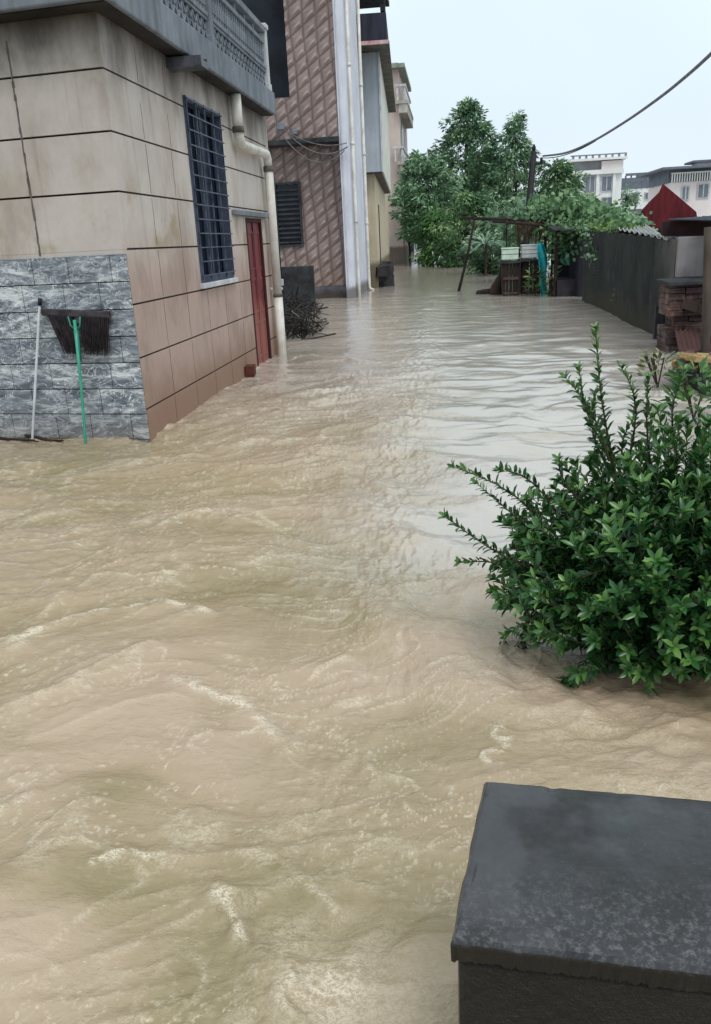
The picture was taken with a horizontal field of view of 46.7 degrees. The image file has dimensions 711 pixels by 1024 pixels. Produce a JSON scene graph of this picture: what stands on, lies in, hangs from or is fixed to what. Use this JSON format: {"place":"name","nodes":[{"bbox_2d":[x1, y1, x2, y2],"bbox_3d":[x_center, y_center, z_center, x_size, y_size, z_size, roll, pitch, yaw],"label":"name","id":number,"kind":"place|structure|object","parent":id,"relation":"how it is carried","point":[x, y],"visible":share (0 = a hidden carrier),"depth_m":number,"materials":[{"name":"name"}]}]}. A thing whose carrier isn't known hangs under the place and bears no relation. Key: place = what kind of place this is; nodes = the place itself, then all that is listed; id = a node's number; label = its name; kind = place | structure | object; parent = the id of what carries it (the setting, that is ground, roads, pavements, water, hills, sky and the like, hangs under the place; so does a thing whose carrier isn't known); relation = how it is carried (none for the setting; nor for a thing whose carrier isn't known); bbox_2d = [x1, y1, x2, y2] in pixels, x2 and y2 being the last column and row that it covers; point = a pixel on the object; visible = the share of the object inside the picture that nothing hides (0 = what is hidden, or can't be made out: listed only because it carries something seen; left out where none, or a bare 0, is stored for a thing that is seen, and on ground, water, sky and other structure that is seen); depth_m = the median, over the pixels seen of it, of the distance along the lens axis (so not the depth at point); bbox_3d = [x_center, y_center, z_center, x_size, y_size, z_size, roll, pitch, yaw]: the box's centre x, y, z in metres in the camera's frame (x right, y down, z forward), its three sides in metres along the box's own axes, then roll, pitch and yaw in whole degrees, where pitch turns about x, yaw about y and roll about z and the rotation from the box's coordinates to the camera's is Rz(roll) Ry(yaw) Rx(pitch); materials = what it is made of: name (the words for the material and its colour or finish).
{"place":"outdoors","nodes":[
{"label":"outdoors","id":0,"kind":"place"},
{"bbox_2d":[0,241,710,1023],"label":"flood water","id":1,"kind":"structure","parent":0,"point":[280,705],"depth_m":3.24,"materials":[{"name":"beige liquid"}]},
{"bbox_2d":[0,437,38,441],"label":"driftwood","id":2,"kind":"object","parent":1,"relation":"on","point":[17,439],"visible":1,"depth_m":7.80,"materials":[{"name":"brown wood"}]},
{"bbox_2d":[24,434,63,441],"bbox_3d":[-3.165,-0.731,7.928,1.118,0.049,0.068,10,22,35],"label":"driftwood","id":3,"kind":"object","parent":1,"relation":"on","point":[41,438],"visible":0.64,"depth_m":7.74,"materials":[{"name":"brown wood"}]},
{"bbox_2d":[245,364,255,376],"bbox_3d":[-1.421,-1.834,11.203,0.120,0.330,0.220,-2,18,1],"label":"wet brick","id":4,"kind":"object","parent":1,"relation":"in","point":[250,370],"visible":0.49,"depth_m":11.08,"materials":[{"name":"brick"}]},
{"bbox_2d":[476,288,505,293],"bbox_3d":[4.069,-6.587,24.722,1.056,0.276,0.277,-16,22,-35],"label":"log","id":5,"kind":"object","parent":1,"relation":"in","point":[484,291],"visible":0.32,"depth_m":24.43,"materials":[{"name":"brown wood"}]},
{"bbox_2d":[489,264,500,294],"bbox_3d":[4.098,-6.671,24.010,0.459,1.245,0.406,10,22,34],"label":"broken stump","id":6,"kind":"object","parent":1,"relation":"in","point":[495,289],"visible":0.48,"depth_m":23.92,"materials":[{"name":"brown wood"}]},
{"bbox_2d":[499,260,521,295],"bbox_3d":[4.450,-6.551,23.747,0.586,1.314,1.020,-1,18,7],"label":"hutch","id":7,"kind":"object","parent":1,"relation":"in","point":[509,283],"visible":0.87,"depth_m":23.28,"materials":[{"name":"brown wood"}]},
{"bbox_2d":[501,247,518,260],"bbox_3d":[4.372,-7.314,23.299,0.481,0.337,0.530,-1,18,7],"label":"plastic crate","id":8,"kind":"object","parent":7,"relation":"on","point":[510,253],"visible":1,"depth_m":23.07,"materials":[{"name":"plastic"}]},
{"bbox_2d":[519,259,539,293],"bbox_3d":[5.111,-6.721,24.142,0.660,1.325,1.020,-1,18,7],"label":"hutch","id":9,"kind":"object","parent":1,"relation":"in","point":[535,263],"visible":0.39,"depth_m":23.69,"materials":[{"name":"brown wood"}]},
{"bbox_2d":[520,244,537,258],"bbox_3d":[5.000,-7.511,23.690,0.466,0.378,0.530,-1,18,7],"label":"plastic crate","id":10,"kind":"object","parent":9,"relation":"on","point":[528,250],"visible":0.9,"depth_m":23.46,"materials":[{"name":"white plastic"}]},
{"bbox_2d":[522,264,548,295],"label":"grass tuft","id":11,"kind":"object","parent":1,"relation":"on","point":[537,285],"visible":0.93,"depth_m":22.75,"materials":[{"name":"green plant"}]},
{"bbox_2d":[541,265,561,295],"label":"grass tuft","id":12,"kind":"object","parent":1,"relation":"on","point":[549,283],"visible":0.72,"depth_m":22.32,"materials":[{"name":"green plant"}]},
{"bbox_2d":[438,321,710,697],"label":"bush","id":13,"kind":"object","parent":1,"relation":"on","point":[624,571],"visible":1,"depth_m":3.06,"materials":[{"name":"green plant"}]},
{"bbox_2d":[628,346,681,387],"bbox_3d":[3.288,-1.559,8.844,0.615,0.454,0.684,14,25,42],"label":"weed","id":14,"kind":"object","parent":1,"relation":"on","point":[653,365],"visible":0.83,"depth_m":8.82,"materials":[{"name":"green plant"}]},
{"bbox_2d":[650,355,710,417],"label":"leafy plant","id":15,"kind":"object","parent":1,"relation":"on","point":[686,393],"visible":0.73,"depth_m":7.36,"materials":[{"name":"green plant"}]},
{"bbox_2d":[675,328,710,351],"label":"tin offcut","id":16,"kind":"object","parent":1,"relation":"in","point":[689,339],"visible":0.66,"depth_m":11.11,"materials":[{"name":"red metal"}]},
{"bbox_2d":[357,0,395,287],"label":"bay house","id":17,"kind":"structure","parent":0,"point":[378,95],"depth_m":29.00,"materials":[{"name":"white paint"}]},
{"bbox_2d":[378,204,380,263],"bbox_3d":[0.992,-10.619,33.295,0.035,3.400,0.800,-1,18,4],"label":"door","id":18,"kind":"structure","parent":17,"relation":"in","point":[378,204],"depth_m":32.96,"materials":[{"name":"brown wood"}]},
{"bbox_2d":[387,62,412,264],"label":"pink house","id":19,"kind":"structure","parent":0,"point":[400,120],"depth_m":55.71,"materials":[{"name":"paint"}]},
{"bbox_2d":[401,120,403,145],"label":"window","id":20,"kind":"structure","parent":19,"relation":"in","point":[401,120],"depth_m":57.34,"materials":[{"name":"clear glass"}]},
{"bbox_2d":[360,0,710,202],"label":"sky","id":21,"kind":"structure","parent":0,"point":[577,70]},
{"bbox_3d":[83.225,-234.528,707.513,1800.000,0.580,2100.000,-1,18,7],"label":"ground","id":22,"kind":"structure","parent":0,"visible":0},
{"bbox_2d":[0,0,286,442],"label":"village house","id":23,"kind":"structure","parent":22,"relation":"on","point":[137,195],"depth_m":7.64,"materials":[{"name":"beige tile"}]},
{"bbox_2d":[31,298,41,438],"bbox_3d":[-2.970,-1.186,7.636,0.365,1.538,0.034,-4,18,-2],"label":"white stick","id":24,"kind":"object","parent":23,"relation":"attached to","point":[36,360],"visible":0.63,"depth_m":7.58,"materials":[{"name":"paint"}]},
{"bbox_2d":[41,308,110,443],"bbox_3d":[-2.480,-1.127,7.485,0.674,1.419,0.188,2,19,14],"label":"broom","id":25,"kind":"object","parent":23,"relation":"attached to","point":[93,326],"visible":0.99,"depth_m":7.36,"materials":[{"name":"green plastic"}]},
{"bbox_2d":[182,95,237,288],"bbox_3d":[-1.734,-3.669,9.619,0.180,1.970,1.540,-1,18,7],"label":"window","id":26,"kind":"structure","parent":23,"relation":"in","point":[203,127],"depth_m":9.73,"materials":[{"name":"paint"}]},
{"bbox_2d":[245,218,271,365],"bbox_3d":[-1.436,-2.910,12.076,0.147,2.630,0.960,-1,18,7],"label":"door","id":27,"kind":"structure","parent":23,"relation":"in","point":[257,279],"depth_m":12.06,"materials":[{"name":"red paint"}]},
{"bbox_2d":[279,247,283,306],"bbox_3d":[-1.950,-4.839,17.921,0.720,2.135,0.160,-1,18,7],"label":"black tarp","id":28,"kind":"object","parent":23,"relation":"attached to","point":[280,270],"visible":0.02,"depth_m":17.82,"materials":[{"name":"black plastic"}]},
{"bbox_2d":[281,265,315,312],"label":"yard wall","id":29,"kind":"structure","parent":22,"relation":"on","point":[295,277],"depth_m":20.04,"materials":[{"name":"concrete"}]},
{"bbox_2d":[241,0,374,298],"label":"tiled house","id":30,"kind":"structure","parent":22,"relation":"on","point":[315,63],"depth_m":25.02,"materials":[{"name":"brown tile"}]},
{"bbox_2d":[274,181,303,246],"bbox_3d":[-2.061,-9.195,25.449,0.820,1.880,0.112,-1,18,7],"label":"window","id":31,"kind":"structure","parent":30,"relation":"in","point":[287,197],"depth_m":25.46,"materials":[{"name":"metal"}]},
{"bbox_2d":[275,125,344,162],"bbox_3d":[-1.325,-10.810,24.110,2.020,1.106,0.026,0,18,8],"label":"cable","id":32,"kind":"object","parent":30,"relation":"attached to","point":[305,157],"visible":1,"depth_m":24.19,"materials":[{"name":"black rubber"}]},
{"bbox_2d":[283,129,346,145],"bbox_3d":[-1.194,-10.978,24.044,1.890,0.566,0.026,0,18,7],"label":"cable","id":33,"kind":"object","parent":30,"relation":"attached to","point":[314,143],"visible":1,"depth_m":24.09,"materials":[{"name":"black rubber"}]},
{"bbox_2d":[288,133,347,154],"bbox_3d":[-1.099,-10.808,24.111,1.771,0.642,0.034,0,18,8],"label":"cable","id":34,"kind":"object","parent":30,"relation":"attached to","point":[314,151],"visible":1,"depth_m":24.16,"materials":[{"name":"grey rubber"}]},
{"bbox_2d":[283,286,335,339],"bbox_3d":[-1.841,-4.119,17.384,3.452,1.119,5.041,-1,18,7],"label":"brushwood pile","id":35,"kind":"object","parent":22,"relation":"on","point":[295,314],"visible":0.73,"depth_m":15.88,"materials":[{"name":"grey plant"}]},
{"bbox_2d":[375,261,394,286],"bbox_3d":[1.049,-9.764,33.981,1.120,1.063,7.686,-2,18,3],"label":"scrap heap","id":36,"kind":"object","parent":22,"relation":"on","point":[384,274],"visible":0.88,"depth_m":30.94,"materials":[{"name":"black rubber"}]},
{"bbox_2d":[403,194,422,262],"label":"broadleaf tree","id":37,"kind":"object","parent":22,"relation":"on","point":[409,243],"visible":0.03,"depth_m":58.90,"materials":[{"name":"green plant"}]},
{"bbox_2d":[410,242,421,251],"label":"pale outbuilding","id":38,"kind":"structure","parent":22,"relation":"on","point":[413,249],"depth_m":112.17,"materials":[{"name":"white concrete"}]},
{"bbox_2d":[388,149,467,252],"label":"broadleaf tree","id":39,"kind":"object","parent":22,"relation":"on","point":[415,191],"visible":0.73,"depth_m":52.95,"materials":[{"name":"green plant"}]},
{"bbox_2d":[409,204,464,266],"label":"waterside shrub","id":40,"kind":"object","parent":22,"relation":"on","point":[426,258],"visible":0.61,"depth_m":50.59,"materials":[{"name":"green plant"}]},
{"bbox_2d":[426,182,491,267],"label":"waterside shrub","id":41,"kind":"object","parent":22,"relation":"on","point":[463,201],"visible":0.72,"depth_m":46.49,"materials":[{"name":"green plant"}]},
{"bbox_2d":[457,220,474,290],"bbox_3d":[3.462,-7.915,25.951,0.714,2.479,0.100,8,21,29],"label":"leaning post","id":42,"kind":"object","parent":22,"relation":"on","point":[465,262],"visible":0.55,"depth_m":25.87,"materials":[{"name":"brown wood"}]},
{"bbox_2d":[422,96,520,257],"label":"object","id":43,"kind":"object","parent":22,"relation":"on","point":[469,132],"visible":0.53,"depth_m":58.60,"materials":[{"name":"green plant"}]},
{"bbox_2d":[461,229,505,275],"bbox_3d":[5.511,-10.757,35.011,2.099,2.366,1.571,-1,18,7],"label":"fan leaved plant","id":44,"kind":"object","parent":22,"relation":"on","point":[486,241],"visible":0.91,"depth_m":34.82,"materials":[{"name":"green plant"}]},
{"bbox_2d":[452,150,518,242],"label":"broadleaf tree","id":45,"kind":"object","parent":22,"relation":"on","point":[504,171],"visible":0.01,"depth_m":63.34,"materials":[{"name":"green plant"}]},
{"bbox_2d":[458,215,515,273],"bbox_3d":[6.189,-11.972,37.629,3.066,3.180,3.344,-1,18,7],"label":"waterside shrub","id":46,"kind":"object","parent":22,"relation":"on","point":[478,256],"visible":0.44,"depth_m":37.53,"materials":[{"name":"green plant"}]},
{"bbox_2d":[463,195,514,243],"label":"waterside shrub","id":47,"kind":"object","parent":22,"relation":"on","point":[491,206],"visible":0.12,"depth_m":46.14,"materials":[{"name":"green plant"}]},
{"bbox_2d":[462,214,550,266],"bbox_3d":[4.826,-7.557,24.686,2.528,2.794,5.100,-10,19,-20],"label":"trellis frame","id":48,"kind":"object","parent":22,"relation":"on","point":[520,224],"visible":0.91,"depth_m":23.50,"materials":[{"name":"brown wood"}]},
{"bbox_2d":[514,186,642,258],"bbox_3d":[6.119,-7.411,22.815,2.114,3.160,5.194,-15,21,-32],"label":"vine","id":49,"kind":"object","parent":48,"relation":"on","point":[559,208],"visible":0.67,"depth_m":22.44,"materials":[{"name":"green plant"}]},
{"bbox_2d":[479,108,548,238],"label":"slender tree","id":50,"kind":"object","parent":22,"relation":"on","point":[506,158],"visible":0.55,"depth_m":56.69,"materials":[{"name":"green plant"}]},
{"bbox_2d":[483,206,549,274],"bbox_3d":[7.136,-11.527,35.566,2.787,3.526,2.685,6,20,25],"label":"waterside shrub","id":51,"kind":"object","parent":22,"relation":"on","point":[496,257],"visible":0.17,"depth_m":35.35,"materials":[{"name":"green plant"}]},
{"bbox_2d":[483,190,568,260],"bbox_3d":[5.928,-9.532,29.078,2.659,3.298,4.412,-14,21,-30],"label":"vine","id":52,"kind":"object","parent":22,"relation":"on","point":[514,210],"visible":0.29,"depth_m":29.08,"materials":[{"name":"green plant"}]},
{"bbox_2d":[521,145,542,279],"bbox_3d":[5.901,-9.763,27.870,0.789,4.913,0.298,-1,18,7],"label":"utility pole","id":53,"kind":"object","parent":22,"relation":"on","point":[533,163],"visible":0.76,"depth_m":27.34,"materials":[{"name":"black wood"}]},
{"bbox_2d":[542,52,710,156],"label":"overhead cable","id":54,"kind":"object","parent":53,"relation":"attached to","point":[697,66],"visible":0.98,"depth_m":16.97,"materials":[{"name":"black rubber"}]},
{"bbox_2d":[548,141,595,157],"bbox_3d":[6.179,-10.611,24.212,0.026,0.229,6.149,-3,18,0],"label":"overhead cable","id":55,"kind":"object","parent":54,"relation":"hanging from","point":[571,152],"visible":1,"depth_m":23.49,"materials":[{"name":"black rubber"}]},
{"bbox_2d":[512,157,594,263],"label":"broadleaf tree","id":56,"kind":"object","parent":22,"relation":"on","point":[559,171],"visible":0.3,"depth_m":43.29,"materials":[{"name":"green plant"}]},
{"bbox_2d":[542,220,591,296],"bbox_3d":[5.951,-6.732,22.514,1.459,2.475,2.803,-1,18,7],"label":"dark hut","id":57,"kind":"object","parent":22,"relation":"on","point":[567,280],"visible":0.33,"depth_m":22.04,"materials":[{"name":"brown wood"}]},
{"bbox_2d":[537,243,547,294],"bbox_3d":[5.224,-6.688,22.874,0.367,1.549,0.207,-1,18,7],"label":"hanging cloth","id":58,"kind":"object","parent":57,"relation":"hanging from","point":[541,252],"visible":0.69,"depth_m":22.74,"materials":[{"name":"teal fabric"}]},
{"bbox_2d":[560,252,570,265],"bbox_3d":[5.643,-6.790,22.070,0.302,0.375,0.161,-1,18,7],"label":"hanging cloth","id":59,"kind":"object","parent":57,"relation":"hanging from","point":[566,262],"visible":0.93,"depth_m":22.05,"materials":[{"name":"teal fabric"}]},
{"bbox_2d":[535,217,605,289],"bbox_3d":[5.703,-6.589,21.722,1.056,2.320,2.392,-10,20,-21],"label":"vine","id":60,"kind":"object","parent":57,"relation":"attached to","point":[563,234],"visible":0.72,"depth_m":21.62,"materials":[{"name":"green plant"}]},
{"bbox_2d":[450,782,710,1023],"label":"parapet block","id":61,"kind":"structure","parent":22,"relation":"on","point":[582,907],"depth_m":1.41,"materials":[{"name":"black concrete"}]},
{"bbox_2d":[560,180,601,201],"bbox_3d":[10.907,-13.918,40.539,2.179,4.613,2.200,-1,18,7],"label":"broadleaf tree","id":62,"kind":"object","parent":22,"relation":"on","point":[576,192],"visible":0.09,"depth_m":39.86,"materials":[{"name":"green plant"}]},
{"bbox_2d":[555,152,627,208],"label":"white house","id":63,"kind":"structure","parent":22,"relation":"on","point":[604,178],"depth_m":99.54,"materials":[{"name":"paint"}]},
{"bbox_2d":[584,175,595,192],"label":"window","id":64,"kind":"structure","parent":63,"relation":"in","point":[591,186],"depth_m":99.90,"materials":[{"name":"grey glass"}]},
{"bbox_2d":[601,196,611,208],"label":"window","id":65,"kind":"structure","parent":63,"relation":"in","point":[609,199],"depth_m":100.22,"materials":[{"name":"grey glass"}]},
{"bbox_2d":[601,175,612,191],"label":"window","id":66,"kind":"structure","parent":63,"relation":"in","point":[606,181],"depth_m":99.66,"materials":[{"name":"grey glass"}]},
{"bbox_2d":[581,193,646,218],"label":"vine","id":67,"kind":"object","parent":22,"relation":"on","point":[602,202],"visible":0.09,"depth_m":26.73,"materials":[{"name":"green plant"}]},
{"bbox_2d":[621,183,641,206],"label":"broadleaf tree","id":68,"kind":"object","parent":22,"relation":"on","point":[630,197],"visible":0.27,"depth_m":101.20,"materials":[{"name":"green plant"}]},
{"bbox_2d":[621,206,644,218],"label":"grey house","id":69,"kind":"structure","parent":22,"relation":"on","point":[639,208],"depth_m":72.94,"materials":[{"name":"white paint"}]},
{"bbox_2d":[620,172,648,206],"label":"white house","id":70,"kind":"structure","parent":22,"relation":"on","point":[642,185],"depth_m":108.89,"materials":[{"name":"paint"}]},
{"bbox_2d":[644,192,647,199],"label":"window","id":71,"kind":"structure","parent":70,"relation":"in","point":[646,193],"depth_m":108.71,"materials":[{"name":"grey glass"}]},
{"bbox_2d":[619,211,657,231],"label":"vine","id":72,"kind":"object","parent":22,"relation":"on","point":[642,220],"visible":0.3,"depth_m":24.17,"materials":[{"name":"green plant"}]},
{"bbox_2d":[582,230,701,338],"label":"long wall","id":73,"kind":"structure","parent":22,"relation":"on","point":[630,268],"depth_m":14.86,"materials":[{"name":"concrete"}]},
{"bbox_2d":[580,226,597,299],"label":"vine","id":74,"kind":"object","parent":73,"relation":"attached to","point":[588,244],"visible":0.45,"depth_m":18.86,"materials":[{"name":"green plant"}]},
{"bbox_2d":[574,216,643,241],"bbox_3d":[5.610,-5.464,18.465,0.950,2.225,4.094,-2,18,4],"label":"vine","id":75,"kind":"object","parent":73,"relation":"on","point":[611,226],"visible":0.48,"depth_m":17.67,"materials":[{"name":"green plant"}]},
{"bbox_2d":[618,225,667,239],"bbox_3d":[5.262,-5.264,15.438,0.630,0.270,7.233,2,19,16],"label":"corrugated sheet","id":76,"kind":"object","parent":73,"relation":"on","point":[645,230],"visible":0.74,"depth_m":14.87,"materials":[{"name":"grey metal"}]},
{"bbox_2d":[641,184,696,233],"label":"red roofed shed","id":77,"kind":"structure","parent":22,"relation":"on","point":[665,204],"depth_m":27.25,"materials":[{"name":"metal"}]},
{"bbox_2d":[636,159,710,216],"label":"pink white house","id":78,"kind":"structure","parent":22,"relation":"on","point":[690,186],"depth_m":81.10,"materials":[{"name":"paint"}]},
{"bbox_2d":[681,185,689,200],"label":"window","id":79,"kind":"structure","parent":78,"relation":"in","point":[685,190],"depth_m":81.02,"materials":[{"name":"white glass"}]},
{"bbox_2d":[696,183,709,198],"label":"window","id":80,"kind":"structure","parent":78,"relation":"in","point":[702,188],"depth_m":80.77,"materials":[{"name":"white glass"}]},
{"bbox_2d":[656,277,710,352],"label":"brick pier","id":81,"kind":"structure","parent":22,"relation":"on","point":[674,293],"depth_m":11.27,"materials":[{"name":"brick"}]},
{"bbox_2d":[680,299,701,314],"bbox_3d":[4.676,-2.624,10.975,0.676,0.448,0.060,-1,18,7],"label":"broken board","id":82,"kind":"object","parent":81,"relation":"on","point":[691,306],"visible":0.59,"depth_m":10.95,"materials":[{"name":"brown wood"}]},
{"bbox_2d":[661,215,710,277],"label":"lean to shed","id":83,"kind":"object","parent":22,"relation":"on","point":[689,257],"visible":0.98,"depth_m":11.67,"materials":[{"name":"grey metal"}]},
{"bbox_2d":[672,363,710,395],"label":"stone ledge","id":84,"kind":"object","parent":22,"relation":"on","point":[695,385],"depth_m":8.64,"materials":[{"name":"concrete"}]},
{"bbox_2d":[700,227,710,352],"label":"wooden post","id":85,"kind":"object","parent":84,"relation":"on","point":[706,321],"visible":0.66,"depth_m":8.91,"materials":[{"name":"brown wood"}]},
{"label":"rubble chunk","id":86,"kind":"object","parent":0,"visible":0},
{"bbox_2d":[675,358,697,364],"bbox_3d":[3.524,-1.596,8.730,0.223,0.077,0.169,7,21,28],"label":"rubble chunk","id":87,"kind":"object","parent":86,"relation":"on","point":[683,361],"visible":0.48,"depth_m":8.67,"materials":[{"name":"grey brick"}]},
{"bbox_2d":[672,355,694,365],"bbox_3d":[3.518,-1.610,8.761,0.182,0.113,0.232,-16,22,-35],"label":"rubble chunk","id":88,"kind":"object","parent":87,"relation":"on","point":[673,362],"visible":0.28,"depth_m":8.78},
{"bbox_2d":[679,352,701,358],"bbox_3d":[3.532,-1.619,8.627,0.162,0.112,0.220,-18,24,-39],"label":"rubble chunk","id":89,"kind":"object","parent":88,"relation":"on","point":[682,355],"visible":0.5,"depth_m":8.60,"materials":[{"name":"yellow stone"}]},
{"bbox_2d":[684,354,710,362],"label":"rubble chunk","id":90,"kind":"object","parent":89,"relation":"on","point":[695,359],"visible":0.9,"depth_m":8.42,"materials":[{"name":"yellow stone"}]},
{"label":"rubble chunk","id":91,"kind":"object","parent":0,"visible":0},
{"bbox_2d":[679,351,696,353],"bbox_3d":[3.566,-1.697,8.838,0.168,0.052,0.133,-8,19,-14],"label":"rubble chunk","id":92,"kind":"object","parent":91,"relation":"on","point":[688,352],"visible":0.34,"depth_m":8.84,"materials":[{"name":"grey brick"}]}
]}

